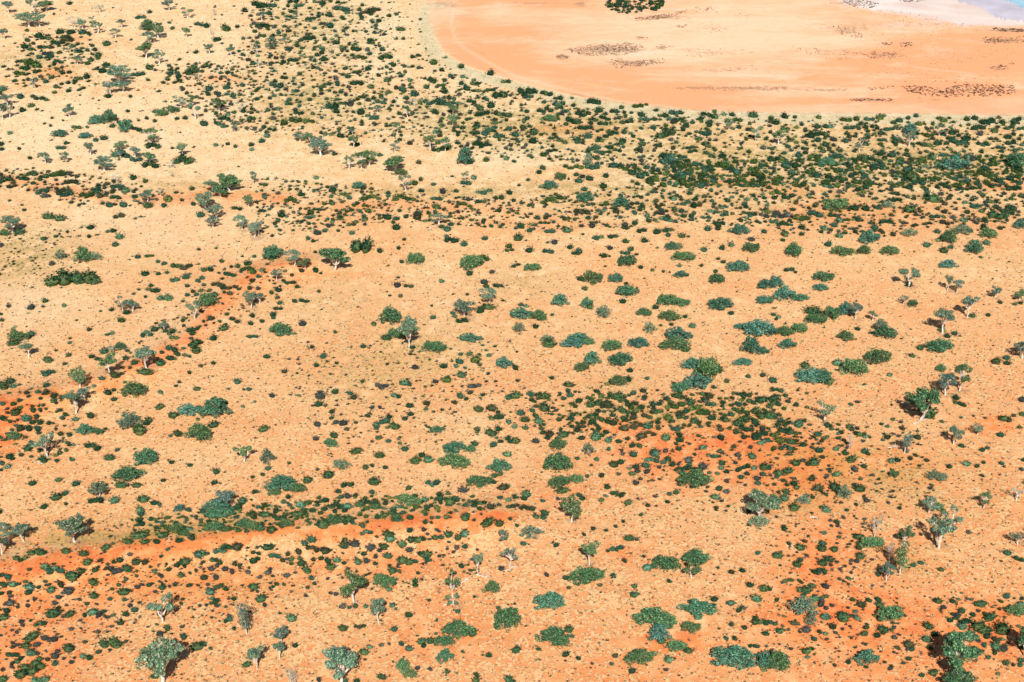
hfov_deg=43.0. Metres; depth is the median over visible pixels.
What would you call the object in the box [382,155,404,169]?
gum tree
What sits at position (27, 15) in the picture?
gum tree
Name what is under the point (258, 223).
gum tree
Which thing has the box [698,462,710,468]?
bush
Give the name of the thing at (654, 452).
bush
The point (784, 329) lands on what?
broad shrub
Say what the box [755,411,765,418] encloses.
bush
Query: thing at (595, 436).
bush
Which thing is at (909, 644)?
bush
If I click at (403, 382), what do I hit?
bush
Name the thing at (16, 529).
gum tree
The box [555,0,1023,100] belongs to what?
samphire
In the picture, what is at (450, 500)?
bush
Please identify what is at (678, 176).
scrub
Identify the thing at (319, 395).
bush
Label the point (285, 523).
broad shrub
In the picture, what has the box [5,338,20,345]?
bush
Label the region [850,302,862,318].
gum tree
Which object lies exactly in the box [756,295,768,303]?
broad shrub
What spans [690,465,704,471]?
bush
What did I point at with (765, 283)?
broad shrub
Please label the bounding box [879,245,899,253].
broad shrub
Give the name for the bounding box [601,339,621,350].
broad shrub
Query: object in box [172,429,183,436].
bush
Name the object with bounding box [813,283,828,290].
broad shrub
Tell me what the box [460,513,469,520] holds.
bush
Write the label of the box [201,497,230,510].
broad shrub
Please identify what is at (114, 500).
bush
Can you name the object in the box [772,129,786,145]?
gum tree
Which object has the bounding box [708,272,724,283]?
broad shrub
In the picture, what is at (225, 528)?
bush
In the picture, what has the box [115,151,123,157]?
gum tree
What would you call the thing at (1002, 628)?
bush
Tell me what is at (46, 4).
gum tree
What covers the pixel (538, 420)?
bush
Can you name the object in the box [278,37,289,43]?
gum tree
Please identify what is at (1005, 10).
lake water
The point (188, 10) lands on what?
gum tree
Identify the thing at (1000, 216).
bush
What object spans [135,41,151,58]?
gum tree
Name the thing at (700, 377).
broad shrub
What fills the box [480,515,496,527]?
bush
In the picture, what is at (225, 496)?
gum tree
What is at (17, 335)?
broad shrub
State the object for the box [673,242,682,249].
broad shrub
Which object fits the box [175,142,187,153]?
gum tree
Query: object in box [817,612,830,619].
bush
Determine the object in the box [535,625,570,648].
broad shrub
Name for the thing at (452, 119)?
gum tree
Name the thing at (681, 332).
broad shrub
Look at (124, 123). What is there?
broad shrub
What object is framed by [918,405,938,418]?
bush
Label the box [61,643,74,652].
bush
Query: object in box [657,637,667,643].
bush
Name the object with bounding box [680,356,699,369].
broad shrub
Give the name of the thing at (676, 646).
broad shrub
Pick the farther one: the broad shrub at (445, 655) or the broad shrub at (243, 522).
the broad shrub at (243, 522)
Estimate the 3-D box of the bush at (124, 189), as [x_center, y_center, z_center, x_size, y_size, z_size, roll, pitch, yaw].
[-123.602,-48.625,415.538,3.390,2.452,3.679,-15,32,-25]
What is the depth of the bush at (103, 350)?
323.52 m
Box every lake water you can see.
[949,0,1023,21]
[1005,0,1023,8]
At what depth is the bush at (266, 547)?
254.79 m
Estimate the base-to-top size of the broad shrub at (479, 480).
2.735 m
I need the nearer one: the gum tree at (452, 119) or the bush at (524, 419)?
the bush at (524, 419)
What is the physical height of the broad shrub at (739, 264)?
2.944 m
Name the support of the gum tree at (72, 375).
on the ground at (522, 44)
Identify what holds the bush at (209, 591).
on the ground at (522, 44)
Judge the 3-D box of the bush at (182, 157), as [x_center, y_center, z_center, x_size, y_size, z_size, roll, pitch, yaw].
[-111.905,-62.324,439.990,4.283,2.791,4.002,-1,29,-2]
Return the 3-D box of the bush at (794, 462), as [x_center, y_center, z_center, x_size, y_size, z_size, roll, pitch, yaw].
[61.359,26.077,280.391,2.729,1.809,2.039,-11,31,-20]
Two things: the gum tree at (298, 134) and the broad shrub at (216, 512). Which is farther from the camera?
the gum tree at (298, 134)
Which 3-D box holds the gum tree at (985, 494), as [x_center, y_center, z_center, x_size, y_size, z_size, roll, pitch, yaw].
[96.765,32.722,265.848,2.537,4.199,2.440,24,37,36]
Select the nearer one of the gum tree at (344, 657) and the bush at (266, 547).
the gum tree at (344, 657)
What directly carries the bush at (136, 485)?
on the ground at (522, 44)
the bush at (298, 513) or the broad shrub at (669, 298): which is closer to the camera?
the bush at (298, 513)
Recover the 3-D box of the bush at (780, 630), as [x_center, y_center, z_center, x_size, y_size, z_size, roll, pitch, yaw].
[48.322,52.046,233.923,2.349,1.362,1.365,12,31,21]
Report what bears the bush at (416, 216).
on the ground at (522, 44)
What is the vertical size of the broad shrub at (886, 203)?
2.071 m
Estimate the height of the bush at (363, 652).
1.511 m
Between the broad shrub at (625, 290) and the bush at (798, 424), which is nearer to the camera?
the bush at (798, 424)
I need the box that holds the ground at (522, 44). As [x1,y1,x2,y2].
[0,0,1023,681]
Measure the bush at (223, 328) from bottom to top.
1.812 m
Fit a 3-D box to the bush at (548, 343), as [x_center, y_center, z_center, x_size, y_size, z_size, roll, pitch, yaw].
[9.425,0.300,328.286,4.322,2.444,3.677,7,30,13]
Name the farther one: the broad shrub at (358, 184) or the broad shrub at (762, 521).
the broad shrub at (358, 184)
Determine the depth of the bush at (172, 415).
297.50 m
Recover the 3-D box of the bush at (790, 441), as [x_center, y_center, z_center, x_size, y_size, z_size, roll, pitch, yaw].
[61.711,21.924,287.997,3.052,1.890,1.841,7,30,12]
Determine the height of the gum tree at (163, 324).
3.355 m
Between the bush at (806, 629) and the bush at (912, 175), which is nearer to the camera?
the bush at (806, 629)
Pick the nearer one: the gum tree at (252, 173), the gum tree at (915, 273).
the gum tree at (915, 273)
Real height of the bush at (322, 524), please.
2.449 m
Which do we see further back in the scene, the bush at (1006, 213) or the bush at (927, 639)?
the bush at (1006, 213)
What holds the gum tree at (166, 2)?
on the ground at (522, 44)
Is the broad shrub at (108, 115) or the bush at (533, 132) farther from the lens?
the broad shrub at (108, 115)
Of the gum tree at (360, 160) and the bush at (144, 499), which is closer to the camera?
the bush at (144, 499)
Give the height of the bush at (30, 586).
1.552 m
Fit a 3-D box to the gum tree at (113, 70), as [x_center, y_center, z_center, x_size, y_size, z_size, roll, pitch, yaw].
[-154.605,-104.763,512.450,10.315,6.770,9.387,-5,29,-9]
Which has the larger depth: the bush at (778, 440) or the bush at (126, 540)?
the bush at (778, 440)
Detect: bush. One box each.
[0,380,8,389]
[0,613,8,619]
[0,674,7,681]
[3,598,15,606]
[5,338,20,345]
[5,376,14,383]
[7,581,16,587]
[8,406,20,415]
[13,668,27,679]
[14,227,25,234]
[17,663,30,669]
[18,411,31,421]
[19,641,29,649]
[21,443,32,451]
[21,629,40,642]
[23,666,37,675]
[24,581,34,589]
[25,549,34,555]
[25,648,37,656]
[30,59,40,67]
[30,658,40,665]
[33,546,46,555]
[34,662,47,669]
[38,453,47,462]
[38,562,49,570]
[40,211,55,218]
[42,355,52,362]
[42,606,60,617]
[44,274,57,286]
[44,585,55,593]
[48,492,63,500]
[52,214,67,220]
[53,268,72,285]
[59,547,68,553]
[60,569,78,581]
[61,586,73,595]
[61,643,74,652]
[63,609,75,617]
[68,269,86,284]
[76,567,86,573]
[77,549,88,556]
[81,267,100,283]
[82,557,92,565]
[87,592,100,598]
[87,607,98,615]
[88,577,98,585]
[98,638,108,648]
[99,347,108,353]
[99,543,110,550]
[102,453,115,460]
[104,636,122,648]
[108,149,119,157]
[108,370,121,377]
[108,496,120,503]
[113,231,124,239]
[114,479,128,487]
[114,587,131,595]
[120,185,130,192]
[121,536,133,544]
[121,563,133,572]
[129,528,148,539]
[130,482,142,487]
[131,422,146,435]
[131,556,141,565]
[134,504,143,512]
[136,367,157,375]
[136,493,149,502]
[138,538,149,544]
[142,201,153,207]
[153,359,165,366]
[154,402,164,409]
[154,530,168,538]
[162,293,173,300]
[163,194,172,201]
[168,410,178,418]
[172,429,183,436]
[177,152,186,161]
[177,556,191,564]
[181,157,193,164]
[187,338,200,347]
[187,641,205,650]
[189,344,201,353]
[192,550,204,557]
[205,588,215,594]
[208,420,220,427]
[219,324,229,330]
[220,22,230,31]
[220,524,233,531]
[230,541,243,550]
[236,495,246,503]
[241,660,251,667]
[248,509,256,518]
[248,582,258,589]
[255,593,267,602]
[256,522,265,531]
[257,424,269,432]
[258,510,271,517]
[259,543,275,550]
[266,525,276,533]
[284,613,296,621]
[291,509,304,516]
[294,499,306,507]
[294,559,305,566]
[300,475,313,483]
[300,564,311,573]
[306,534,315,542]
[314,517,329,528]
[315,390,326,398]
[317,546,330,553]
[321,469,335,478]
[325,561,336,570]
[331,555,341,562]
[335,514,348,522]
[337,539,349,548]
[337,624,350,631]
[342,502,353,508]
[345,514,353,522]
[348,446,363,454]
[348,538,359,546]
[350,237,362,252]
[353,500,365,506]
[353,556,361,564]
[358,647,369,655]
[360,235,374,253]
[365,543,376,549]
[367,476,380,485]
[369,501,382,508]
[373,451,384,457]
[375,673,385,679]
[378,511,388,518]
[379,542,388,549]
[380,333,392,340]
[381,529,395,536]
[382,552,392,558]
[384,535,397,542]
[387,566,397,573]
[388,420,399,429]
[389,512,402,518]
[395,539,407,546]
[395,555,408,563]
[399,378,409,385]
[404,644,414,650]
[405,557,414,565]
[406,535,414,542]
[408,89,419,96]
[409,455,421,464]
[412,212,422,219]
[413,536,423,542]
[415,637,427,644]
[419,549,432,558]
[422,454,434,462]
[425,636,436,643]
[440,375,452,382]
[443,496,456,504]
[443,530,453,537]
[456,370,466,377]
[457,485,468,492]
[459,529,469,537]
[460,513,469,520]
[468,628,478,636]
[470,354,481,362]
[470,676,480,681]
[474,404,483,412]
[479,301,495,309]
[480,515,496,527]
[483,427,498,436]
[485,502,495,509]
[486,404,497,411]
[494,519,503,526]
[496,483,508,489]
[499,91,507,97]
[502,450,512,456]
[502,674,512,681]
[510,390,523,398]
[510,436,520,443]
[512,645,521,652]
[513,232,523,240]
[515,407,525,415]
[519,415,529,421]
[520,489,530,497]
[529,127,538,135]
[532,416,544,423]
[536,391,552,399]
[538,402,550,411]
[541,337,557,347]
[544,430,553,436]
[549,195,558,202]
[554,486,571,493]
[557,430,569,437]
[562,225,573,232]
[563,380,575,386]
[565,624,574,632]
[584,399,595,407]
[589,431,602,440]
[594,398,602,405]
[602,397,612,408]
[608,460,619,467]
[609,391,626,400]
[617,404,627,413]
[619,424,631,430]
[623,534,634,540]
[629,591,640,597]
[635,431,647,438]
[640,421,653,428]
[641,563,653,570]
[649,446,661,456]
[655,131,666,138]
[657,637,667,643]
[661,128,671,136]
[661,432,671,440]
[662,413,673,420]
[664,654,674,662]
[668,125,676,135]
[672,391,684,398]
[681,345,692,351]
[683,456,693,462]
[683,646,694,653]
[685,397,695,405]
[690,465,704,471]
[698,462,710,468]
[709,493,720,499]
[726,599,736,605]
[731,418,745,426]
[741,413,752,422]
[746,110,757,117]
[747,450,755,458]
[749,594,762,602]
[750,406,761,413]
[751,618,758,624]
[755,394,768,403]
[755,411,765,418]
[758,584,768,591]
[759,461,770,470]
[765,410,776,419]
[769,393,780,401]
[772,550,784,558]
[773,468,784,475]
[774,627,785,633]
[775,434,785,443]
[778,492,789,501]
[781,466,794,473]
[782,211,792,217]
[785,437,795,444]
[789,501,801,510]
[790,458,801,465]
[791,213,800,220]
[792,418,803,427]
[793,559,802,567]
[794,543,806,550]
[800,361,810,368]
[800,584,813,593]
[801,646,813,654]
[802,305,822,313]
[802,624,811,632]
[809,455,821,465]
[810,594,818,601]
[813,482,824,490]
[817,543,827,551]
[817,558,828,566]
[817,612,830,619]
[821,504,832,512]
[824,377,835,385]
[828,479,839,492]
[829,545,837,552]
[832,359,842,365]
[832,470,842,476]
[836,610,850,621]
[846,454,858,462]
[851,531,863,539]
[853,483,869,492]
[855,551,866,559]
[855,599,867,607]
[875,600,884,607]
[878,623,889,632]
[902,639,915,648]
[903,202,917,212]
[905,169,919,181]
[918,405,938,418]
[920,633,932,642]
[921,190,944,202]
[922,619,933,629]
[927,152,938,160]
[927,668,939,675]
[933,596,943,603]
[938,246,948,253]
[957,620,968,629]
[970,617,994,634]
[971,599,988,607]
[983,611,999,621]
[988,208,999,218]
[990,356,1002,364]
[990,641,1001,649]
[994,212,1006,219]
[996,618,1013,634]
[997,415,1009,421]
[1002,211,1011,218]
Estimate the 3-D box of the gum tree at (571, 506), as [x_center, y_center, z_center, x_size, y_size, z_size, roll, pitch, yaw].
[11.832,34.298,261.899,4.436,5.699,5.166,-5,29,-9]
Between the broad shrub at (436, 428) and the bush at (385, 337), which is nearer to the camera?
the broad shrub at (436, 428)
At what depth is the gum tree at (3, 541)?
252.97 m
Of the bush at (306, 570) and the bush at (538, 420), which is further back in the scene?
the bush at (538, 420)
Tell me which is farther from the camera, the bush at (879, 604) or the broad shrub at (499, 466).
the broad shrub at (499, 466)
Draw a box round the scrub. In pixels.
[0,0,1023,681]
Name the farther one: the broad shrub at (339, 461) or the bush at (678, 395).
the bush at (678, 395)
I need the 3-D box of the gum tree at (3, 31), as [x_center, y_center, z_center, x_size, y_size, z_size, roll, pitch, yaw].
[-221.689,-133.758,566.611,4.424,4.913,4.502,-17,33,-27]
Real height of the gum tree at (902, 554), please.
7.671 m
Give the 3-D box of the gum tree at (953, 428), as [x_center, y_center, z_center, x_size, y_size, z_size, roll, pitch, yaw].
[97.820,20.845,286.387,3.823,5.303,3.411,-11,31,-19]
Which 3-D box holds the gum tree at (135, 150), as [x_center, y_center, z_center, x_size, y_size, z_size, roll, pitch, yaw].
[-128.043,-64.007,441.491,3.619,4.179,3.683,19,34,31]
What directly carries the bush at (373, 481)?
on the ground at (522, 44)
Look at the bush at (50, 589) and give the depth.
244.57 m
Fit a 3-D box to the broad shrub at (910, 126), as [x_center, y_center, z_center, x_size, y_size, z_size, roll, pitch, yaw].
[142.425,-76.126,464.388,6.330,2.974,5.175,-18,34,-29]
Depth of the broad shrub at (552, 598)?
239.50 m
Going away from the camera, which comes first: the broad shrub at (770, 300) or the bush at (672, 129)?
the broad shrub at (770, 300)
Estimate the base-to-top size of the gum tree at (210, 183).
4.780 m
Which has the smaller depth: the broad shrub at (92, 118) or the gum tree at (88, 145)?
the gum tree at (88, 145)
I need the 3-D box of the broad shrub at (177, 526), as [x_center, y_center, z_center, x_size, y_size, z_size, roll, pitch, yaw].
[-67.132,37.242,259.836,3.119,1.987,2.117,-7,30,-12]
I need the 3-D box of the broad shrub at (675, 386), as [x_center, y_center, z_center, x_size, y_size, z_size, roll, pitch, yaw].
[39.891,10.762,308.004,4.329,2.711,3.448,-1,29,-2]
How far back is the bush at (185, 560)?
251.23 m
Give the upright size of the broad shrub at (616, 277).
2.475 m
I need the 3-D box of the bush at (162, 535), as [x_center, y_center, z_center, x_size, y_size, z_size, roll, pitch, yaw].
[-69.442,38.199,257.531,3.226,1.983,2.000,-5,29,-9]
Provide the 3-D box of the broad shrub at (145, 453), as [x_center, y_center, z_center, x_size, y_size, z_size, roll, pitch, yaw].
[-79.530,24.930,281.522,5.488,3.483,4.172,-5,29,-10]
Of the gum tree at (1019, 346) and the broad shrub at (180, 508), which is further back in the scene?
the gum tree at (1019, 346)
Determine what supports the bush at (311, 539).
on the ground at (522, 44)
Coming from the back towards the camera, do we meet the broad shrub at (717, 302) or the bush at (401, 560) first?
the broad shrub at (717, 302)
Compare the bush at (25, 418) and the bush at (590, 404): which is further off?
the bush at (590, 404)
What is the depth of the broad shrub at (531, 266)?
366.50 m
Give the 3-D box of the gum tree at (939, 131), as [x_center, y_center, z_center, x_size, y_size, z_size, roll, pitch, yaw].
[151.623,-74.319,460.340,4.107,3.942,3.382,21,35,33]
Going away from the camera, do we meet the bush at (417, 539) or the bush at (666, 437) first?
the bush at (417, 539)
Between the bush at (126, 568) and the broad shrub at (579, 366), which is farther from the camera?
the broad shrub at (579, 366)
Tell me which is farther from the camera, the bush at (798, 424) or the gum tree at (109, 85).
the gum tree at (109, 85)
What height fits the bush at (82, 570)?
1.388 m
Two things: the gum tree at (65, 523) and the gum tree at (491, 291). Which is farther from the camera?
the gum tree at (491, 291)
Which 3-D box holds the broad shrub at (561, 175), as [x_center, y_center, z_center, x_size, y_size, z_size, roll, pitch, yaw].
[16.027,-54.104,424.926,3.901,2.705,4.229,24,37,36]
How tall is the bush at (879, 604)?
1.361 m
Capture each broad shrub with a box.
[0,229,10,235]
[6,431,20,441]
[7,330,31,340]
[50,129,67,136]
[53,249,65,258]
[73,246,92,261]
[75,423,93,434]
[77,132,92,138]
[87,115,105,123]
[87,251,101,259]
[89,278,101,284]
[92,427,104,434]
[99,109,116,123]
[111,465,145,481]
[114,341,127,349]
[116,411,142,428]
[117,119,132,131]
[118,380,147,397]
[133,447,157,465]
[139,18,153,29]
[154,108,168,115]
[166,105,180,112]
[169,522,182,532]
[172,504,185,511]
[177,403,202,415]
[177,530,189,535]
[184,422,211,442]
[185,64,199,71]
[197,292,218,306]
[199,396,232,417]
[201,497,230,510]
[202,506,236,518]
[204,521,223,531]
[236,516,251,529]
[246,520,257,531]
[259,447,276,464]
[261,244,283,260]
[263,474,295,490]
[264,35,277,47]
[267,488,281,495]
[269,321,296,335]
[278,518,293,526]
[282,482,307,493]
[323,437,337,446]
[325,514,337,525]
[332,459,351,468]
[351,181,366,188]
[372,572,397,587]
[378,305,401,324]
[387,328,406,338]
[391,168,407,174]
[395,657,412,673]
[397,493,424,506]
[403,669,417,679]
[405,252,424,264]
[421,340,446,352]
[429,425,445,432]
[433,635,455,647]
[435,648,453,664]
[436,452,470,469]
[441,619,475,639]
[442,440,466,452]
[456,146,474,163]
[459,254,482,269]
[459,332,483,341]
[463,444,475,451]
[466,475,493,487]
[481,580,499,593]
[485,458,511,471]
[494,607,521,632]
[496,356,513,367]
[510,307,532,318]
[512,322,525,331]
[519,525,544,538]
[524,263,541,271]
[528,309,547,321]
[533,591,565,609]
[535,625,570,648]
[538,180,559,188]
[539,334,553,340]
[540,114,557,121]
[542,454,573,472]
[547,474,570,488]
[549,436,567,448]
[550,293,569,305]
[554,172,566,180]
[559,337,584,347]
[567,332,592,339]
[568,565,605,585]
[569,474,585,482]
[574,362,589,371]
[577,192,593,201]
[580,296,593,307]
[581,442,596,455]
[582,153,593,163]
[582,339,594,345]
[582,351,601,365]
[583,269,603,284]
[596,304,611,317]
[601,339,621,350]
[604,374,628,386]
[607,272,622,282]
[607,351,632,365]
[611,196,628,206]
[614,284,639,295]
[617,254,636,266]
[623,647,658,664]
[627,337,649,347]
[632,606,677,630]
[635,307,651,316]
[643,322,657,333]
[647,623,671,641]
[651,554,681,572]
[656,293,677,305]
[658,309,682,321]
[658,336,690,349]
[661,154,678,165]
[664,241,677,249]
[665,326,693,339]
[666,639,687,651]
[671,251,695,260]
[671,297,690,306]
[671,381,688,391]
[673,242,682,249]
[674,270,688,277]
[676,468,713,488]
[677,598,717,615]
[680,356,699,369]
[681,547,710,565]
[681,621,701,633]
[683,372,712,389]
[694,356,719,378]
[707,297,733,309]
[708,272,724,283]
[710,644,756,669]
[725,260,749,271]
[727,223,749,234]
[732,357,752,365]
[733,323,743,328]
[740,336,760,353]
[742,242,759,252]
[742,319,772,335]
[748,515,769,528]
[755,346,769,354]
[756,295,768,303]
[756,650,772,668]
[757,278,771,288]
[760,650,791,672]
[764,323,776,336]
[765,494,782,509]
[767,296,774,303]
[768,275,784,287]
[772,285,796,300]
[775,325,795,336]
[777,338,796,348]
[785,241,802,257]
[786,594,818,616]
[790,322,807,333]
[791,293,809,300]
[795,366,825,383]
[796,494,811,503]
[804,313,826,323]
[804,614,817,625]
[813,270,835,281]
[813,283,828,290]
[815,367,831,384]
[817,156,835,165]
[823,198,850,209]
[824,305,841,320]
[830,245,854,256]
[835,484,852,498]
[836,330,856,340]
[838,301,852,314]
[840,358,867,375]
[854,245,871,254]
[854,648,879,665]
[858,229,880,243]
[858,536,884,548]
[864,347,891,364]
[873,325,897,338]
[877,605,904,623]
[879,200,894,207]
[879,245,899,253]
[889,469,899,476]
[901,227,916,236]
[903,123,919,131]
[908,299,917,306]
[924,338,954,352]
[924,469,942,481]
[935,363,946,371]
[936,230,957,242]
[936,502,945,510]
[939,259,958,267]
[939,472,948,480]
[940,155,970,170]
[948,223,970,234]
[964,239,983,253]
[979,227,997,238]
[1004,151,1023,165]
[1005,603,1023,616]
[1013,218,1023,228]
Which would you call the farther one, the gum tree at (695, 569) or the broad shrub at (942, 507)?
the broad shrub at (942, 507)
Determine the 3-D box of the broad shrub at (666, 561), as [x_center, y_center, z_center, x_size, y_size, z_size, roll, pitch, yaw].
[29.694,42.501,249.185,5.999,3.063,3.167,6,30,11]
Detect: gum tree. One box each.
[0,28,7,39]
[0,94,14,105]
[0,104,7,120]
[0,215,20,231]
[0,522,9,531]
[0,530,12,543]
[0,537,7,554]
[1,1,12,13]
[3,103,13,117]
[10,522,30,541]
[12,11,40,26]
[17,341,33,357]
[25,0,41,11]
[30,431,53,456]
[32,14,46,26]
[37,0,52,10]
[37,152,48,163]
[55,512,86,541]
[59,151,68,161]
[62,103,73,116]
[62,389,83,413]
[65,16,82,26]
[67,365,85,387]
[72,56,82,64]
[75,386,90,401]
[76,18,86,28]
[83,142,93,155]
[87,481,108,496]
[89,21,102,32]
[93,155,112,170]
[98,352,117,374]
[102,81,117,92]
[107,65,131,81]
[109,28,120,37]
[113,140,126,147]
[114,295,126,310]
[115,19,125,24]
[115,79,131,91]
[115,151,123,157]
[123,299,138,311]
[129,146,140,156]
[134,346,156,368]
[134,635,183,681]
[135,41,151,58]
[139,189,152,201]
[141,30,156,42]
[141,127,157,142]
[141,152,155,161]
[146,592,174,622]
[150,22,163,38]
[152,49,165,63]
[158,319,167,327]
[161,0,173,10]
[172,96,186,106]
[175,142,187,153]
[180,7,193,17]
[182,27,189,36]
[185,300,200,319]
[186,94,197,102]
[188,102,200,119]
[191,74,201,80]
[194,191,213,208]
[202,179,218,192]
[203,44,212,53]
[204,216,219,227]
[205,203,223,216]
[210,97,225,111]
[210,183,229,197]
[215,490,234,502]
[216,173,242,191]
[226,44,234,55]
[231,120,238,130]
[232,445,251,461]
[233,214,248,229]
[236,603,249,633]
[242,194,252,206]
[242,289,255,307]
[246,645,264,669]
[247,222,259,237]
[250,171,256,183]
[253,44,260,53]
[253,221,263,234]
[254,293,263,300]
[257,12,265,19]
[270,269,282,280]
[270,625,288,643]
[273,640,284,658]
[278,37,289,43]
[283,248,300,265]
[284,668,297,681]
[292,131,305,140]
[296,258,310,268]
[303,132,315,141]
[308,135,332,155]
[318,247,350,270]
[321,645,357,681]
[339,569,366,602]
[343,155,353,169]
[348,134,357,147]
[350,151,368,169]
[361,150,376,165]
[369,598,384,623]
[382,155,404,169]
[390,140,399,151]
[393,122,400,133]
[396,315,420,347]
[398,174,412,190]
[402,101,413,117]
[422,134,436,148]
[430,213,446,225]
[439,137,449,151]
[444,568,460,597]
[445,593,459,604]
[447,113,457,125]
[448,104,458,114]
[453,299,475,316]
[473,552,482,573]
[479,287,496,302]
[498,529,508,543]
[500,547,517,566]
[560,493,582,522]
[580,541,600,564]
[682,560,701,577]
[725,119,734,129]
[746,488,780,516]
[751,126,763,141]
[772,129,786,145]
[817,399,836,422]
[846,434,854,449]
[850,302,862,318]
[855,137,866,151]
[868,311,877,320]
[871,514,883,536]
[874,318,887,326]
[879,561,896,581]
[886,541,894,561]
[893,540,909,573]
[896,525,915,543]
[898,267,920,286]
[899,294,908,304]
[901,433,913,452]
[902,130,918,146]
[905,386,940,419]
[922,495,940,513]
[925,516,957,548]
[933,308,954,333]
[935,125,946,135]
[938,373,956,395]
[940,504,963,525]
[941,630,983,670]
[942,666,978,681]
[945,274,952,290]
[948,424,964,444]
[953,280,964,292]
[954,362,972,390]
[961,295,980,317]
[973,423,983,434]
[978,492,992,508]
[991,285,1001,297]
[1009,532,1023,544]
[1011,487,1023,500]
[1014,289,1023,299]
[1014,341,1023,358]
[1017,626,1023,655]
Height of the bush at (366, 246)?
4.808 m
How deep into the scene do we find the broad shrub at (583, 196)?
407.98 m
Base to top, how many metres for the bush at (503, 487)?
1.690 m
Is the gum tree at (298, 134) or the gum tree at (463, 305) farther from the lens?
the gum tree at (298, 134)
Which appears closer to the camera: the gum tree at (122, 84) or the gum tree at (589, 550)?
the gum tree at (589, 550)
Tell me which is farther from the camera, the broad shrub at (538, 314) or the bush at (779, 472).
the broad shrub at (538, 314)
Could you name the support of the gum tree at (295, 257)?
on the ground at (522, 44)
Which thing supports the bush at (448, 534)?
on the ground at (522, 44)
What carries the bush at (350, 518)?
on the ground at (522, 44)
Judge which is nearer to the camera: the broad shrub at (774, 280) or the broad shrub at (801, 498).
the broad shrub at (801, 498)
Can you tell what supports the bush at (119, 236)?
on the ground at (522, 44)
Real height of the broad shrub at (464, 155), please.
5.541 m
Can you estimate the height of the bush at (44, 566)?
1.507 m
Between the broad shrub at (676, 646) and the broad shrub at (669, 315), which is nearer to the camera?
the broad shrub at (676, 646)
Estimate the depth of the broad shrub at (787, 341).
326.64 m
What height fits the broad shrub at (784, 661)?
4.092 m
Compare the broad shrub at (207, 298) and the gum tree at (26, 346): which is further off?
the broad shrub at (207, 298)
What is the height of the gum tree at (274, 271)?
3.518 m
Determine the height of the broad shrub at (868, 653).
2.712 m
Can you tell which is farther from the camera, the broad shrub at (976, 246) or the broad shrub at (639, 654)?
the broad shrub at (976, 246)
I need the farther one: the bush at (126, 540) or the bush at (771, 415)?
the bush at (771, 415)
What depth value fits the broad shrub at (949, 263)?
366.34 m
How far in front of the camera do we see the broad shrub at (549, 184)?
417.59 m
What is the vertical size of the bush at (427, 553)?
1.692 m
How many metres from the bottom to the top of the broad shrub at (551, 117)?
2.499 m
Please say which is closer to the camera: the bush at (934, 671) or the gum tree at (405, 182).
the bush at (934, 671)
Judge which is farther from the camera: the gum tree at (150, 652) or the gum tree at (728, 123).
the gum tree at (728, 123)
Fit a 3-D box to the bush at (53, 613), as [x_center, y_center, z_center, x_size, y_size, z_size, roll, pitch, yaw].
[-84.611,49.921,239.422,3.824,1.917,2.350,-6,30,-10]
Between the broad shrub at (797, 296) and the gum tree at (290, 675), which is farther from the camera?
the broad shrub at (797, 296)
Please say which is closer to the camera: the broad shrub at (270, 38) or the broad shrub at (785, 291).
the broad shrub at (785, 291)
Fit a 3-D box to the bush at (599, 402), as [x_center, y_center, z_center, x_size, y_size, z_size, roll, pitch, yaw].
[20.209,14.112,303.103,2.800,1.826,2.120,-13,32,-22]
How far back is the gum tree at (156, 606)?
236.51 m
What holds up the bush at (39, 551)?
on the ground at (522, 44)
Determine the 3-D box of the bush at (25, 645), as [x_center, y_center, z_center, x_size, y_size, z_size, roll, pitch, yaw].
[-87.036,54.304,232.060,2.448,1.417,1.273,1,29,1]
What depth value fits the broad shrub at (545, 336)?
330.43 m
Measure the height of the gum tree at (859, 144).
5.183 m
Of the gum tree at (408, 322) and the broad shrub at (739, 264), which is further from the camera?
the broad shrub at (739, 264)
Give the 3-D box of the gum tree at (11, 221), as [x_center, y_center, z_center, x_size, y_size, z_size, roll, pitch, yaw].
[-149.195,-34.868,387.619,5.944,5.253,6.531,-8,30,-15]
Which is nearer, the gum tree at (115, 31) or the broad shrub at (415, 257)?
the broad shrub at (415, 257)
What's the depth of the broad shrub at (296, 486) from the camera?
272.41 m
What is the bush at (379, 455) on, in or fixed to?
on the ground at (522, 44)
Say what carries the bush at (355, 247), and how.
on the ground at (522, 44)
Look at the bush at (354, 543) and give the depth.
255.65 m
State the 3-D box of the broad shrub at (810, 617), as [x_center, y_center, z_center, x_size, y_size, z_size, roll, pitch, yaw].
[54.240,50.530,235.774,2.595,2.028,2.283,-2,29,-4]
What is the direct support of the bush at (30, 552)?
on the ground at (522, 44)
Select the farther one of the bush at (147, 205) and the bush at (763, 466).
the bush at (147, 205)
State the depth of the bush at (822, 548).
254.17 m
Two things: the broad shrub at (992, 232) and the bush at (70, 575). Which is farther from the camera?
the broad shrub at (992, 232)
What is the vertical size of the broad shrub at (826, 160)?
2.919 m
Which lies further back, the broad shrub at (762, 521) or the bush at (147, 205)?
the bush at (147, 205)
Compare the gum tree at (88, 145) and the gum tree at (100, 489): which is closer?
the gum tree at (100, 489)
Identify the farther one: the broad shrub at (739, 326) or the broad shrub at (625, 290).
the broad shrub at (625, 290)
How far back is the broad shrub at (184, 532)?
257.70 m
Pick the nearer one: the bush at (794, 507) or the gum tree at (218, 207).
the bush at (794, 507)
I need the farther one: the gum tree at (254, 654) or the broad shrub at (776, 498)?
the broad shrub at (776, 498)
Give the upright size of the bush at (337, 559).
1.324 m
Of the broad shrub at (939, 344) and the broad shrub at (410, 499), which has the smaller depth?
the broad shrub at (410, 499)
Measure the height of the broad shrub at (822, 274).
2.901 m
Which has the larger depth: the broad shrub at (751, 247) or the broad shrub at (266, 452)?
the broad shrub at (751, 247)
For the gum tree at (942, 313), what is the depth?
330.45 m

